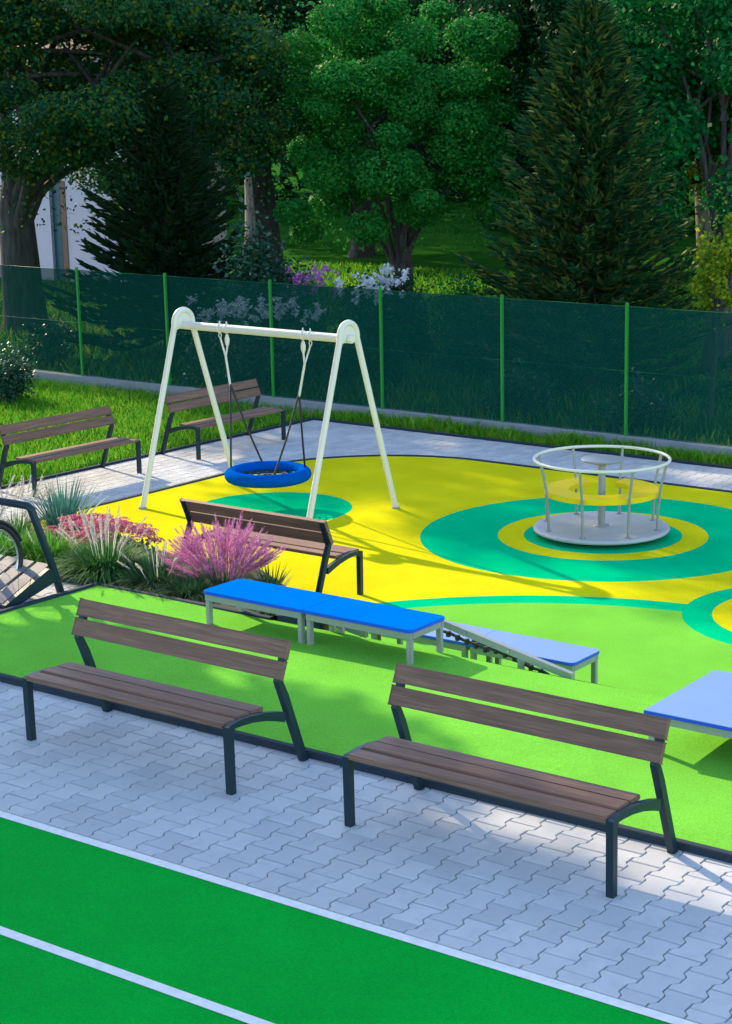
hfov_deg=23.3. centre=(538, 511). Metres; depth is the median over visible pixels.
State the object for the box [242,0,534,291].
round tree
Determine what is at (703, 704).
play platform
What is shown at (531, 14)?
spruce tree
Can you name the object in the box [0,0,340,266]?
broadleaf tree
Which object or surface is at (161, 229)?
spruce tree
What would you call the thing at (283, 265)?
shrub
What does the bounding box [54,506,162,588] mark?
fountain grass
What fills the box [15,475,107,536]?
blue oat grass
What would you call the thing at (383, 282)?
flower shrub
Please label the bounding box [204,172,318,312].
shrub
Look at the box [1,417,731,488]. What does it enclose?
kerb
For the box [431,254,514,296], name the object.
shrub
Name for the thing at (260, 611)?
hosta
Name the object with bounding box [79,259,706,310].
meadow grass
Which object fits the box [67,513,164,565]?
sedum
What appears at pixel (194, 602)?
kerb
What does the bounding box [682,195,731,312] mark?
yellow shrub
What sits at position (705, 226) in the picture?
park tree
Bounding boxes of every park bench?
[0,405,141,496]
[0,497,63,608]
[22,598,308,794]
[160,379,285,459]
[178,498,362,594]
[342,662,677,898]
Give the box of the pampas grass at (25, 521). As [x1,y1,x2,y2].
[0,475,56,539]
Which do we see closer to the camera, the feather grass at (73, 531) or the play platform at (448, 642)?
the play platform at (448, 642)
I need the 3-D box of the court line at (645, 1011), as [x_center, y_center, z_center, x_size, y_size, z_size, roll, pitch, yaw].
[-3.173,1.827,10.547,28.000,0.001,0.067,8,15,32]
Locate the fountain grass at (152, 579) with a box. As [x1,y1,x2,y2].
[98,540,215,595]
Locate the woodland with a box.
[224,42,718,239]
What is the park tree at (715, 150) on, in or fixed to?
on the ground at (434, 255)
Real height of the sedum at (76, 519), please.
0.507 m
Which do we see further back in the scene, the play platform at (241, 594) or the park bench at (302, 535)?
the park bench at (302, 535)
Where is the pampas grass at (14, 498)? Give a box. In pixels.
[0,474,24,536]
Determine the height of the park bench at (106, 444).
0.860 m
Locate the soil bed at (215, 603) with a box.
[30,529,276,615]
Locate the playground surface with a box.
[0,456,731,850]
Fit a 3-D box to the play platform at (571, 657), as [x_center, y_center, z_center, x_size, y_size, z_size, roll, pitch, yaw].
[-0.044,1.270,14.298,1.026,0.374,0.446,8,15,32]
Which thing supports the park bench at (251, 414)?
on the path
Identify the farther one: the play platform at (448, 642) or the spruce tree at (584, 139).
the spruce tree at (584, 139)
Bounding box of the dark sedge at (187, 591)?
[140,569,228,602]
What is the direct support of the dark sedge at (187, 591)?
on the soil bed at (215, 603)
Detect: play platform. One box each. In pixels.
[204,579,338,643]
[301,596,444,664]
[371,622,494,662]
[466,630,599,683]
[644,670,731,740]
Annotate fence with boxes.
[0,265,731,456]
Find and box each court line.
[0,811,697,1023]
[0,926,274,1023]
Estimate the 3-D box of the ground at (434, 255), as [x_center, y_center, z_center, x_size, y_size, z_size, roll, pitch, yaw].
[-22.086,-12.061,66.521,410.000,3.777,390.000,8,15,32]
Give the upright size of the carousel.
0.874 m
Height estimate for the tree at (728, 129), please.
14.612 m
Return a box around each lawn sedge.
[0,522,52,564]
[5,513,93,569]
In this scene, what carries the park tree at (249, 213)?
on the ground at (434, 255)
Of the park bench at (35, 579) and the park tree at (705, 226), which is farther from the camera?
the park tree at (705, 226)
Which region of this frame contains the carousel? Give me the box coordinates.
[533,445,671,545]
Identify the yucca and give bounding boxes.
[246,561,300,585]
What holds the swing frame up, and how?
on the playground surface
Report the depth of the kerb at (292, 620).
14.78 m
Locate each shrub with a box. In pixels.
[0,339,39,403]
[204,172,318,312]
[261,249,297,282]
[285,262,338,286]
[330,261,433,292]
[333,263,410,314]
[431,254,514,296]
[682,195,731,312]
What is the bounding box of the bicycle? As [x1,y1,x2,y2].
[0,520,22,589]
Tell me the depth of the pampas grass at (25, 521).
18.95 m
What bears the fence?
on the ground at (434, 255)
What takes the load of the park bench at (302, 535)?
on the playground surface
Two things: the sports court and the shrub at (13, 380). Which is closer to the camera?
the sports court
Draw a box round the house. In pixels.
[0,39,227,275]
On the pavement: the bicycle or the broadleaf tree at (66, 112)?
the bicycle
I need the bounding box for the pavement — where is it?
[0,573,731,1023]
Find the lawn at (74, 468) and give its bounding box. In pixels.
[0,386,724,485]
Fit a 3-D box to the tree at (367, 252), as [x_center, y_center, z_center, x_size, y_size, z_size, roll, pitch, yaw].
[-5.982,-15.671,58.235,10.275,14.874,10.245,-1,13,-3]
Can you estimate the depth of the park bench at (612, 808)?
10.00 m
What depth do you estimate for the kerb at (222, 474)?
23.03 m
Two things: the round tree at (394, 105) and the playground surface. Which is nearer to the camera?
the playground surface
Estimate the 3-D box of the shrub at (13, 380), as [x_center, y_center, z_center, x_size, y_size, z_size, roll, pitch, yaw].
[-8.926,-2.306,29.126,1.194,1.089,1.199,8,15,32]
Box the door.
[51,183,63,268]
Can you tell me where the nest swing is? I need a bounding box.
[216,321,311,487]
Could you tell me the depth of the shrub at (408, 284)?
34.37 m
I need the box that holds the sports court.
[0,817,670,1023]
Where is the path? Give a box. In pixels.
[0,420,731,523]
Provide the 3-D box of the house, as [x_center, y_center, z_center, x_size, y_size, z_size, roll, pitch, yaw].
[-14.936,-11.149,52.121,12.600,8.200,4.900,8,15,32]
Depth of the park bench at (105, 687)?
11.43 m
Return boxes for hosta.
[236,607,277,615]
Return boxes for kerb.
[0,583,731,863]
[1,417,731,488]
[10,565,273,619]
[14,454,731,525]
[251,565,328,630]
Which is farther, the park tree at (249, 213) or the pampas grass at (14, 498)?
the park tree at (249, 213)
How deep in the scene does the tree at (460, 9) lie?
47.30 m
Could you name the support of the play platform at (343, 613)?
on the playground surface
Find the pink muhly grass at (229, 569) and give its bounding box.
[157,509,285,585]
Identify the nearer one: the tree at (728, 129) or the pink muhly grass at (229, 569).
the pink muhly grass at (229, 569)
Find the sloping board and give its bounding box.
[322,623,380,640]
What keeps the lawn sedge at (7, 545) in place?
on the soil bed at (215, 603)
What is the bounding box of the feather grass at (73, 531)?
[47,516,136,550]
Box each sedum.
[44,513,132,544]
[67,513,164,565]
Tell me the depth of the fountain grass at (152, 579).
15.68 m
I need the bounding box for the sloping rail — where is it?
[443,620,573,678]
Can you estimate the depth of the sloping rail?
13.59 m
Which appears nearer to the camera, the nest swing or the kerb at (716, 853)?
the kerb at (716, 853)
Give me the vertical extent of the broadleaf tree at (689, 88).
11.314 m
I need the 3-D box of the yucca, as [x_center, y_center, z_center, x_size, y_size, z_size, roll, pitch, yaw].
[-2.456,0.651,16.019,0.554,0.379,0.521,-6,14,-24]
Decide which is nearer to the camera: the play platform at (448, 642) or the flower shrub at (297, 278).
the play platform at (448, 642)
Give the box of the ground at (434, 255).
[57,127,718,415]
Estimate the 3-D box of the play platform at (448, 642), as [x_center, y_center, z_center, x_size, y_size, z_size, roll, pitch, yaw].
[-0.906,1.149,14.836,1.026,0.374,0.446,8,15,32]
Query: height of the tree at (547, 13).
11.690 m
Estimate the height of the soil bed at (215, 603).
0.553 m
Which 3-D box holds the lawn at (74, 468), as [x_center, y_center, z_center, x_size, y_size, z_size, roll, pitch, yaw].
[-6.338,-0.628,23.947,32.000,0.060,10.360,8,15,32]
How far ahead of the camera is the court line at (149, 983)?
8.57 m
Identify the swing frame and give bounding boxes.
[138,307,399,517]
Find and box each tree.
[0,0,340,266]
[65,78,284,280]
[129,0,430,281]
[228,105,298,244]
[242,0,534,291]
[273,0,490,257]
[426,0,713,247]
[445,0,703,294]
[453,0,715,354]
[462,0,727,269]
[609,0,731,312]
[678,138,727,266]
[693,38,730,145]
[709,127,728,174]
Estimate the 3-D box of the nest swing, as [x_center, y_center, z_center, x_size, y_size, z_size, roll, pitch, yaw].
[-3.234,-1.290,20.886,1.056,1.871,1.101,-3,13,-13]

